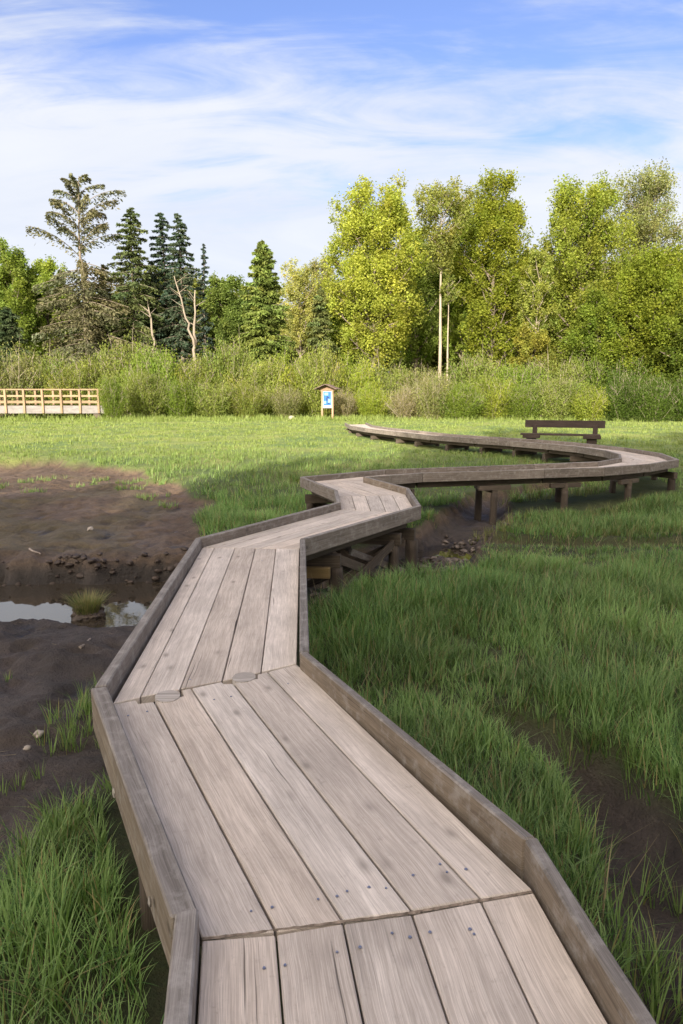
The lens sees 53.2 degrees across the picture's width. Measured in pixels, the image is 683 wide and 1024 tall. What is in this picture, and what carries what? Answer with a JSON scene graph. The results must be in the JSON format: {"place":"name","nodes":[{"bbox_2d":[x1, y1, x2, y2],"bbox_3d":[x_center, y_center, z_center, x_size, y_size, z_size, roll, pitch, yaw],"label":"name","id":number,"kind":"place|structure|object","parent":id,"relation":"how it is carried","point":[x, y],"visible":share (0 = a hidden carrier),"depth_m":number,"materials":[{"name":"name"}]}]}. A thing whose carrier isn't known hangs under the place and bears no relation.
{"place":"outdoors","nodes":[
{"label":"outdoors","id":0,"kind":"place"},
{"bbox_2d":[0,548,475,627],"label":"creek water","id":1,"kind":"structure","parent":0,"point":[128,604],"depth_m":9.82,"materials":[{"name":"grey liquid"}]},
{"bbox_2d":[0,411,682,1023],"bbox_3d":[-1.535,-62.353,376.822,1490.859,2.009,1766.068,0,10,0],"label":"ground","id":2,"kind":"structure","parent":0,"point":[52,659],"depth_m":7.55,"materials":[{"name":"green plant"}]},
{"bbox_2d":[0,306,32,380],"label":"conifer tree","id":3,"kind":"object","parent":2,"relation":"on","point":[8,325],"visible":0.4,"depth_m":73.38,"materials":[{"name":"green plant"}]},
{"bbox_2d":[0,237,46,353],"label":"deciduous tree","id":4,"kind":"object","parent":2,"relation":"on","point":[14,280],"visible":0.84,"depth_m":79.73,"materials":[{"name":"green plant"}]},
{"bbox_2d":[0,336,52,416],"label":"willow shrub","id":5,"kind":"object","parent":2,"relation":"on","point":[18,382],"visible":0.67,"depth_m":63.27,"materials":[{"name":"green plant"}]},
{"bbox_2d":[23,745,30,749],"bbox_3d":[-2.455,1.843,5.335,0.053,0.040,0.063,8,13,40],"label":"stone","id":6,"kind":"object","parent":2,"relation":"on","point":[27,747],"visible":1,"depth_m":5.32,"materials":[{"name":"beige stone"}]},
{"bbox_2d":[32,730,43,737],"bbox_3d":[-2.482,1.819,5.587,0.089,0.069,0.103,2,10,11],"label":"stone","id":7,"kind":"object","parent":2,"relation":"on","point":[40,733],"visible":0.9,"depth_m":5.56,"materials":[{"name":"beige stone"}]},
{"bbox_2d":[0,267,76,374],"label":"deciduous tree","id":8,"kind":"object","parent":2,"relation":"on","point":[35,350],"visible":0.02,"depth_m":101.00,"materials":[{"name":"green plant"}]},
{"bbox_2d":[2,342,78,415],"bbox_3d":[-28.821,-12.851,65.467,8.248,7.610,7.374,2,10,11],"label":"willow shrub","id":9,"kind":"object","parent":2,"relation":"on","point":[47,368],"visible":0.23,"depth_m":64.39,"materials":[{"name":"green plant"}]},
{"bbox_2d":[15,254,83,364],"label":"deciduous tree","id":10,"kind":"object","parent":2,"relation":"on","point":[46,270],"visible":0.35,"depth_m":83.58,"materials":[{"name":"green plant"}]},
{"bbox_2d":[0,389,117,418],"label":"footbridge","id":11,"kind":"object","parent":2,"relation":"on","point":[53,408],"visible":0.7,"depth_m":57.18,"materials":[{"name":"brown wood"}]},
{"bbox_2d":[31,280,95,362],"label":"deciduous tree","id":12,"kind":"object","parent":2,"relation":"on","point":[73,327],"visible":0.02,"depth_m":106.12,"materials":[{"name":"green plant"}]},
{"bbox_2d":[39,353,102,416],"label":"willow shrub","id":13,"kind":"object","parent":2,"relation":"on","point":[84,377],"visible":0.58,"depth_m":62.65,"materials":[{"name":"green plant"}]},
{"bbox_2d":[25,173,136,370],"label":"spruce tree","id":14,"kind":"object","parent":2,"relation":"on","point":[85,309],"visible":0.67,"depth_m":73.90,"materials":[{"name":"green plant"}]},
{"bbox_2d":[53,587,118,620],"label":"grass tussock","id":15,"kind":"object","parent":2,"relation":"on","point":[86,608],"depth_m":8.95,"materials":[{"name":"plant"}]},
{"bbox_2d":[2,547,188,585],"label":"mud clods","id":16,"kind":"object","parent":2,"relation":"on","point":[83,556],"visible":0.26,"depth_m":10.68,"materials":[{"name":"brown soil"}]},
{"bbox_2d":[88,264,125,362],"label":"conifer tree","id":17,"kind":"object","parent":2,"relation":"on","point":[106,268],"visible":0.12,"depth_m":78.71,"materials":[{"name":"green plant"}]},
{"bbox_2d":[94,371,127,419],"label":"willow shrub","id":18,"kind":"object","parent":2,"relation":"on","point":[112,404],"visible":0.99,"depth_m":55.15,"materials":[{"name":"green plant"}]},
{"bbox_2d":[74,288,149,361],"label":"deciduous tree","id":19,"kind":"object","parent":2,"relation":"on","point":[115,292],"visible":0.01,"depth_m":97.65,"materials":[{"name":"green plant"}]},
{"bbox_2d":[88,330,174,415],"bbox_3d":[-20.047,-13.326,64.628,8.671,8.833,7.752,-2,10,-14],"label":"willow shrub","id":20,"kind":"object","parent":2,"relation":"on","point":[109,367],"visible":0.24,"depth_m":63.70,"materials":[{"name":"green plant"}]},
{"bbox_2d":[89,207,176,366],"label":"spruce tree","id":21,"kind":"object","parent":2,"relation":"on","point":[133,324],"visible":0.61,"depth_m":76.08,"materials":[{"name":"green plant"}]},
{"bbox_2d":[110,266,160,310],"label":"deciduous tree","id":22,"kind":"object","parent":2,"relation":"on","point":[136,281],"visible":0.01,"depth_m":107.90,"materials":[{"name":"green plant"}]},
{"bbox_2d":[120,366,171,417],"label":"willow shrub","id":23,"kind":"object","parent":2,"relation":"on","point":[144,399],"visible":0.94,"depth_m":59.36,"materials":[{"name":"green plant"}]},
{"bbox_2d":[141,300,155,352],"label":"dead trunk","id":24,"kind":"object","parent":2,"relation":"on","point":[149,313],"visible":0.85,"depth_m":67.79,"materials":[{"name":"beige wood"}]},
{"bbox_2d":[136,264,164,346],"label":"conifer tree","id":25,"kind":"object","parent":2,"relation":"on","point":[148,284],"visible":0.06,"depth_m":82.16,"materials":[{"name":"green plant"}]},
{"bbox_2d":[118,339,188,416],"bbox_3d":[-16.896,-12.385,62.961,7.124,7.485,6.327,4,10,22],"label":"willow shrub","id":26,"kind":"object","parent":2,"relation":"on","point":[167,367],"visible":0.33,"depth_m":61.73,"materials":[{"name":"green plant"}]},
{"bbox_2d":[143,212,190,360],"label":"fir tree","id":27,"kind":"object","parent":2,"relation":"on","point":[163,248],"visible":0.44,"depth_m":79.79,"materials":[{"name":"green plant"}]},
{"bbox_2d":[146,266,208,360],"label":"deciduous tree","id":28,"kind":"object","parent":2,"relation":"on","point":[195,284],"visible":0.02,"depth_m":101.52,"materials":[{"name":"green plant"}]},
{"bbox_2d":[158,372,201,417],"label":"willow shrub","id":29,"kind":"object","parent":2,"relation":"on","point":[177,403],"visible":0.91,"depth_m":59.20,"materials":[{"name":"green plant"}]},
{"bbox_2d":[155,213,207,370],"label":"fir tree","id":30,"kind":"object","parent":2,"relation":"on","point":[183,345],"visible":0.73,"depth_m":78.48,"materials":[{"name":"green plant"}]},
{"bbox_2d":[171,276,194,344],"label":"dead trunk","id":31,"kind":"object","parent":2,"relation":"on","point":[190,334],"visible":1,"depth_m":67.12,"materials":[{"name":"beige wood"}]},
{"bbox_2d":[168,289,201,369],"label":"deciduous tree","id":32,"kind":"object","parent":2,"relation":"on","point":[192,321],"visible":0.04,"depth_m":101.00,"materials":[{"name":"green plant"}]},
{"bbox_2d":[152,351,224,415],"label":"willow shrub","id":33,"kind":"object","parent":2,"relation":"on","point":[192,370],"visible":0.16,"depth_m":63.12,"materials":[{"name":"green plant"}]},
{"bbox_2d":[188,290,203,366],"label":"dead trunk","id":34,"kind":"object","parent":2,"relation":"on","point":[195,339],"visible":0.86,"depth_m":67.83,"materials":[{"name":"beige wood"}]},
{"bbox_2d":[190,243,216,371],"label":"fir tree","id":35,"kind":"object","parent":2,"relation":"on","point":[202,282],"visible":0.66,"depth_m":79.73,"materials":[{"name":"green plant"}]},
{"bbox_2d":[182,375,238,417],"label":"willow shrub","id":36,"kind":"object","parent":2,"relation":"on","point":[209,402],"visible":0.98,"depth_m":58.85,"materials":[{"name":"green plant"}]},
{"bbox_2d":[188,291,240,365],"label":"deciduous tree","id":37,"kind":"object","parent":2,"relation":"on","point":[196,332],"visible":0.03,"depth_m":97.67,"materials":[{"name":"green plant"}]},
{"bbox_2d":[195,271,251,365],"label":"deciduous tree","id":38,"kind":"object","parent":2,"relation":"on","point":[226,303],"visible":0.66,"depth_m":79.40,"materials":[{"name":"green plant"}]},
{"bbox_2d":[195,331,258,415],"bbox_3d":[-10.815,-13.502,65.575,7.373,8.959,8.248,2,10,10],"label":"willow shrub","id":39,"kind":"object","parent":2,"relation":"on","point":[226,357],"visible":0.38,"depth_m":63.76,"materials":[{"name":"green plant"}]},
{"bbox_2d":[223,379,273,418],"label":"willow shrub","id":40,"kind":"object","parent":2,"relation":"on","point":[249,401],"visible":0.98,"depth_m":59.34,"materials":[{"name":"green plant"}]},
{"bbox_2d":[219,351,294,415],"bbox_3d":[-7.520,-11.975,63.941,7.294,6.239,6.119,0,10,-1],"label":"willow shrub","id":41,"kind":"object","parent":2,"relation":"on","point":[266,379],"visible":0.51,"depth_m":62.62,"materials":[{"name":"green plant"}]},
{"bbox_2d":[238,239,295,411],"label":"cedar tree","id":42,"kind":"object","parent":2,"relation":"on","point":[263,317],"visible":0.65,"depth_m":72.47,"materials":[{"name":"green plant"}]},
{"bbox_2d":[249,282,292,360],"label":"deciduous tree","id":43,"kind":"object","parent":2,"relation":"on","point":[278,291],"visible":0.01,"depth_m":108.97,"materials":[{"name":"green plant"}]},
{"bbox_2d":[267,380,307,417],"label":"willow shrub","id":44,"kind":"object","parent":2,"relation":"on","point":[290,405],"visible":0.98,"depth_m":59.84,"materials":[{"name":"green plant"}]},
{"bbox_2d":[259,345,315,415],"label":"willow shrub","id":45,"kind":"object","parent":2,"relation":"on","point":[286,370],"visible":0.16,"depth_m":64.03,"materials":[{"name":"green plant"}]},
{"bbox_2d":[276,310,312,365],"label":"deciduous tree","id":46,"kind":"object","parent":2,"relation":"on","point":[295,354],"visible":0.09,"depth_m":100.95,"materials":[{"name":"green plant"}]},
{"bbox_2d":[276,258,328,362],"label":"deciduous tree","id":47,"kind":"object","parent":2,"relation":"on","point":[300,283],"visible":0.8,"depth_m":91.61,"materials":[{"name":"green plant"}]},
{"bbox_2d":[287,338,349,416],"bbox_3d":[-1.943,-12.344,63.002,5.620,7.451,6.700,-7,12,-37],"label":"willow shrub","id":48,"kind":"object","parent":2,"relation":"on","point":[320,374],"visible":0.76,"depth_m":61.89,"materials":[{"name":"green plant"}]},
{"bbox_2d":[298,253,338,335],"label":"deciduous tree","id":49,"kind":"object","parent":2,"relation":"on","point":[315,266],"visible":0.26,"depth_m":92.76,"materials":[{"name":"green plant"}]},
{"bbox_2d":[306,289,339,405],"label":"conifer tree","id":50,"kind":"object","parent":2,"relation":"on","point":[320,323],"visible":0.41,"depth_m":71.32,"materials":[{"name":"green plant"}]},
{"bbox_2d":[314,384,340,416],"bbox_3d":[-1.188,-9.310,57.757,1.995,2.976,1.250,3,10,18],"label":"information kiosk","id":51,"kind":"object","parent":2,"relation":"on","point":[327,395],"visible":0.94,"depth_m":57.62,"materials":[{"name":"brown wood"}]},
{"bbox_2d":[1,485,664,961],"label":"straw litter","id":52,"kind":"object","parent":2,"relation":"on","point":[91,783],"visible":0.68,"depth_m":5.20,"materials":[{"name":"beige plant"}]},
{"bbox_2d":[0,411,682,1023],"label":"marsh grass","id":53,"kind":"structure","parent":2,"relation":"on","point":[460,729],"depth_m":6.12,"materials":[{"name":"green plant"}]},
{"bbox_2d":[331,386,359,416],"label":"willow shrub","id":54,"kind":"object","parent":2,"relation":"on","point":[348,410],"visible":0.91,"depth_m":60.88,"materials":[{"name":"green plant"}]},
{"bbox_2d":[327,297,365,372],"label":"deciduous tree","id":55,"kind":"object","parent":2,"relation":"on","point":[336,326],"visible":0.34,"depth_m":74.94,"materials":[{"name":"green plant"}]},
{"bbox_2d":[328,346,385,416],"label":"willow shrub","id":56,"kind":"object","parent":2,"relation":"on","point":[357,377],"visible":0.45,"depth_m":63.13,"materials":[{"name":"green plant"}]},
{"bbox_2d":[336,317,385,370],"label":"deciduous tree","id":57,"kind":"object","parent":2,"relation":"on","point":[357,356],"depth_m":100.89,"materials":[{"name":"green plant"}]},
{"bbox_2d":[309,169,431,370],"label":"deciduous tree","id":58,"kind":"object","parent":2,"relation":"on","point":[372,293],"visible":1,"depth_m":70.74,"materials":[{"name":"green plant"}]},
{"bbox_2d":[354,380,393,416],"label":"willow shrub","id":59,"kind":"object","parent":2,"relation":"on","point":[372,401],"visible":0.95,"depth_m":59.52,"materials":[{"name":"green plant"}]},
{"bbox_2d":[325,253,431,382],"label":"deciduous tree","id":60,"kind":"object","parent":2,"relation":"on","point":[371,325],"visible":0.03,"depth_m":104.54,"materials":[{"name":"green plant"}]},
{"bbox_2d":[91,423,678,1023],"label":"boardwalk","id":61,"kind":"structure","parent":2,"relation":"on","point":[355,855],"depth_m":2.78,"materials":[{"name":"brown wood"}]},
{"bbox_2d":[354,354,419,416],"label":"willow shrub","id":62,"kind":"object","parent":2,"relation":"on","point":[388,385],"visible":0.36,"depth_m":64.26,"materials":[{"name":"green plant"}]},
{"bbox_2d":[384,384,422,418],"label":"willow shrub","id":63,"kind":"object","parent":2,"relation":"on","point":[406,407],"visible":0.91,"depth_m":56.39,"materials":[{"name":"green plant"}]},
{"bbox_2d":[310,522,508,603],"bbox_3d":[1.292,0.928,10.950,1.679,0.869,6.687,5,11,27],"label":"creek rubble","id":64,"kind":"object","parent":2,"relation":"on","point":[435,559],"visible":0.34,"depth_m":11.71,"materials":[{"name":"stone"}]},
{"bbox_2d":[366,265,468,383],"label":"deciduous tree","id":65,"kind":"object","parent":2,"relation":"on","point":[435,356],"visible":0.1,"depth_m":103.73,"materials":[{"name":"green plant"}]},
{"bbox_2d":[397,226,443,376],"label":"deciduous tree","id":66,"kind":"object","parent":2,"relation":"on","point":[421,341],"visible":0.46,"depth_m":82.29,"materials":[{"name":"green plant"}]},
{"bbox_2d":[393,359,448,416],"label":"willow shrub","id":67,"kind":"object","parent":2,"relation":"on","point":[414,379],"visible":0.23,"depth_m":62.52,"materials":[{"name":"green plant"}]},
{"bbox_2d":[392,262,468,384],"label":"deciduous tree","id":68,"kind":"object","parent":2,"relation":"on","point":[444,318],"visible":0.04,"depth_m":105.68,"materials":[{"name":"green plant"}]},
{"bbox_2d":[409,363,462,419],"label":"willow shrub","id":69,"kind":"object","parent":2,"relation":"on","point":[427,405],"visible":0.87,"depth_m":54.54,"materials":[{"name":"green plant"}]},
{"bbox_2d":[411,175,477,376],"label":"birch tree","id":70,"kind":"object","parent":2,"relation":"on","point":[443,242],"visible":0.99,"depth_m":69.51,"materials":[{"name":"green plant"}]},
{"bbox_2d":[439,275,461,379],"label":"birch tree","id":71,"kind":"object","parent":2,"relation":"on","point":[448,298],"visible":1,"depth_m":71.00,"materials":[{"name":"green plant"}]},
{"bbox_2d":[433,290,482,374],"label":"deciduous tree","id":72,"kind":"object","parent":2,"relation":"on","point":[456,359],"visible":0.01,"depth_m":109.75,"materials":[{"name":"green plant"}]},
{"bbox_2d":[430,378,488,420],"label":"willow shrub","id":73,"kind":"object","parent":2,"relation":"on","point":[462,402],"visible":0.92,"depth_m":53.57,"materials":[{"name":"green plant"}]},
{"bbox_2d":[435,200,490,368],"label":"deciduous tree","id":74,"kind":"object","parent":2,"relation":"on","point":[457,315],"visible":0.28,"depth_m":80.33,"materials":[{"name":"green plant"}]},
{"bbox_2d":[441,346,499,415],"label":"willow shrub","id":75,"kind":"object","parent":2,"relation":"on","point":[466,374],"visible":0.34,"depth_m":63.41,"materials":[{"name":"green plant"}]},
{"bbox_2d":[451,249,529,365],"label":"deciduous tree","id":76,"kind":"object","parent":2,"relation":"on","point":[486,281],"visible":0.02,"depth_m":109.80,"materials":[{"name":"green plant"}]},
{"bbox_2d":[470,370,519,418],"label":"willow shrub","id":77,"kind":"object","parent":2,"relation":"on","point":[497,400],"visible":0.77,"depth_m":55.65,"materials":[{"name":"green plant"}]},
{"bbox_2d":[447,165,546,372],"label":"deciduous tree","id":78,"kind":"object","parent":2,"relation":"on","point":[493,221],"visible":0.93,"depth_m":75.15,"materials":[{"name":"green plant"}]},
{"bbox_2d":[487,357,549,416],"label":"willow shrub","id":79,"kind":"object","parent":2,"relation":"on","point":[524,377],"visible":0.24,"depth_m":61.90,"materials":[{"name":"green plant"}]},
{"bbox_2d":[501,379,543,419],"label":"willow shrub","id":80,"kind":"object","parent":2,"relation":"on","point":[523,405],"visible":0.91,"depth_m":54.64,"materials":[{"name":"green plant"}]},
{"bbox_2d":[484,243,563,377],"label":"deciduous tree","id":81,"kind":"object","parent":2,"relation":"on","point":[530,252],"visible":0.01,"depth_m":99.30,"materials":[{"name":"green plant"}]},
{"bbox_2d":[507,319,556,375],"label":"deciduous tree","id":82,"kind":"object","parent":2,"relation":"on","point":[528,344],"visible":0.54,"depth_m":67.36,"materials":[{"name":"green plant"}]},
{"bbox_2d":[513,241,560,352],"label":"deciduous tree","id":83,"kind":"object","parent":2,"relation":"on","point":[542,265],"visible":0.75,"depth_m":70.56,"materials":[{"name":"green plant"}]},
{"bbox_2d":[518,256,583,367],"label":"deciduous tree","id":84,"kind":"object","parent":2,"relation":"on","point":[530,308],"visible":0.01,"depth_m":84.43,"materials":[{"name":"green plant"}]},
{"bbox_2d":[514,346,593,415],"bbox_3d":[19.911,-12.272,64.314,8.075,6.752,7.219,5,11,28],"label":"willow shrub","id":85,"kind":"object","parent":2,"relation":"on","point":[570,372],"visible":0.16,"depth_m":62.90,"materials":[{"name":"green plant"}]},
{"bbox_2d":[531,369,588,419],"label":"willow shrub","id":86,"kind":"object","parent":2,"relation":"on","point":[554,403],"visible":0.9,"depth_m":53.76,"materials":[{"name":"green plant"}]},
{"bbox_2d":[520,420,605,444],"bbox_3d":[9.288,-3.312,28.750,3.380,1.075,0.605,3,10,18],"label":"park bench","id":87,"kind":"object","parent":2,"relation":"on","point":[593,437],"visible":0.88,"depth_m":28.79,"materials":[{"name":"brown wood"}]},
{"bbox_2d":[522,170,641,366],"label":"deciduous tree","id":88,"kind":"object","parent":2,"relation":"on","point":[577,231],"visible":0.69,"depth_m":72.67,"materials":[{"name":"green plant"}]},
{"bbox_2d":[566,378,612,420],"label":"willow shrub","id":89,"kind":"object","parent":2,"relation":"on","point":[587,406],"visible":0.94,"depth_m":52.79,"materials":[{"name":"green plant"}]},
{"bbox_2d":[560,348,618,414],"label":"willow shrub","id":90,"kind":"object","parent":2,"relation":"on","point":[597,370],"visible":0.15,"depth_m":64.06,"materials":[{"name":"green plant"}]},
{"bbox_2d":[558,284,628,381],"bbox_3d":[24.462,-15.452,66.284,7.364,12.716,6.877,0,10,0],"label":"deciduous tree","id":91,"kind":"object","parent":2,"relation":"on","point":[589,322],"visible":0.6,"depth_m":64.83,"materials":[{"name":"green plant"}]},
{"bbox_2d":[569,250,631,359],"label":"deciduous tree","id":92,"kind":"object","parent":2,"relation":"on","point":[603,271],"depth_m":99.44,"materials":[{"name":"green plant"}]},
{"bbox_2d":[601,369,649,421],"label":"willow shrub","id":93,"kind":"object","parent":2,"relation":"on","point":[621,406],"visible":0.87,"depth_m":52.55,"materials":[{"name":"green plant"}]},
{"bbox_2d":[589,352,667,416],"bbox_3d":[26.564,-11.762,63.284,7.047,6.119,6.357,-4,10,-22],"label":"willow shrub","id":94,"kind":"object","parent":2,"relation":"on","point":[639,370],"visible":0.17,"depth_m":62.64,"materials":[{"name":"green plant"}]},
{"bbox_2d":[593,238,682,382],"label":"deciduous tree","id":95,"kind":"object","parent":2,"relation":"on","point":[661,282],"visible":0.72,"depth_m":62.96,"materials":[{"name":"green plant"}]},
{"bbox_2d":[606,156,682,331],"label":"deciduous tree","id":96,"kind":"object","parent":2,"relation":"on","point":[643,204],"visible":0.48,"depth_m":77.57,"materials":[{"name":"green plant"}]},
{"bbox_2d":[629,372,682,421],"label":"willow shrub","id":97,"kind":"object","parent":2,"relation":"on","point":[655,406],"visible":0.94,"depth_m":51.73,"materials":[{"name":"green plant"}]},
{"bbox_2d":[640,301,682,390],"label":"deciduous tree","id":98,"kind":"object","parent":2,"relation":"on","point":[675,361],"visible":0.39,"depth_m":61.00,"materials":[{"name":"green plant"}]},
{"bbox_2d":[660,369,682,421],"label":"willow shrub","id":99,"kind":"object","parent":2,"relation":"on","point":[678,411],"visible":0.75,"depth_m":52.03,"materials":[{"name":"green plant"}]},
{"bbox_2d":[0,0,682,371],"label":"sky","id":100,"kind":"structure","parent":0,"point":[241,120],"materials":[{"name":"blue"}]}
]}

